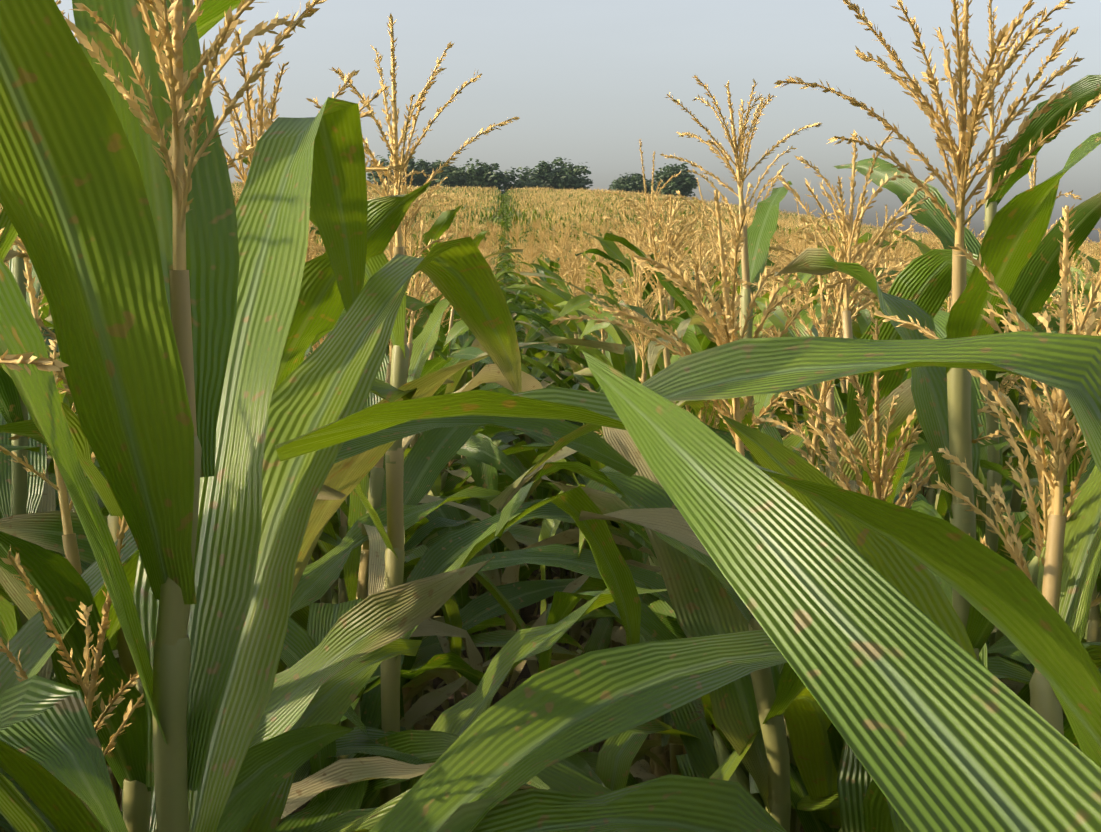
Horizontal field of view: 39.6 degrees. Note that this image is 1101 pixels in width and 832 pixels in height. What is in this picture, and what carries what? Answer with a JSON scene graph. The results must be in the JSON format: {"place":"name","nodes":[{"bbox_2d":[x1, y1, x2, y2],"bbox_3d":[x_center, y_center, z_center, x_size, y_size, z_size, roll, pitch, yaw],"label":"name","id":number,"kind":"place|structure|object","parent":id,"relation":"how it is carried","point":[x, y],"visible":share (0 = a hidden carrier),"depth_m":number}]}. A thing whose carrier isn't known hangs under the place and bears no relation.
{"place":"outdoors","nodes":[
{"label":"outdoors","id":0,"kind":"place"},
{"bbox_2d":[291,210,804,831],"bbox_3d":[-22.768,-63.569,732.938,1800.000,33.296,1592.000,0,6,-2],"label":"ground","id":1,"kind":"structure","parent":0,"point":[527,612],"depth_m":8.53},
{"bbox_2d":[0,0,75,831],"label":"corn","id":2,"kind":"object","parent":1,"relation":"on","point":[22,491],"visible":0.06,"depth_m":2.61},
{"bbox_2d":[0,0,637,696],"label":"corn","id":3,"kind":"object","parent":1,"relation":"on","point":[32,644],"visible":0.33,"depth_m":1.44},
{"bbox_2d":[0,13,666,805],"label":"corn","id":4,"kind":"object","parent":1,"relation":"on","point":[458,719],"visible":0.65,"depth_m":2.22},
{"bbox_2d":[0,0,786,831],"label":"corn","id":5,"kind":"object","parent":1,"relation":"on","point":[168,272],"visible":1,"depth_m":1.13},
{"bbox_2d":[275,331,1100,767],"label":"corn","id":6,"kind":"object","parent":1,"relation":"on","point":[1003,595],"visible":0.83,"depth_m":0.86},
{"bbox_2d":[595,75,871,790],"bbox_3d":[0.394,0.590,3.034,0.647,2.482,1.331,0,6,-2],"label":"corn","id":7,"kind":"object","parent":1,"relation":"on","point":[617,754],"visible":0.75,"depth_m":2.96},
{"bbox_2d":[582,350,1100,831],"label":"corn","id":8,"kind":"object","parent":1,"relation":"on","point":[938,728],"visible":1,"depth_m":0.53},
{"bbox_2d":[774,0,1100,751],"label":"corn","id":9,"kind":"object","parent":1,"relation":"on","point":[945,400],"visible":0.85,"depth_m":1.50},
{"bbox_2d":[834,0,1100,705],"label":"corn","id":10,"kind":"object","parent":1,"relation":"on","point":[1037,281],"visible":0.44,"depth_m":3.06},
{"bbox_2d":[54,0,1100,243],"label":"sky","id":11,"kind":"structure","parent":0,"point":[584,81]}
]}

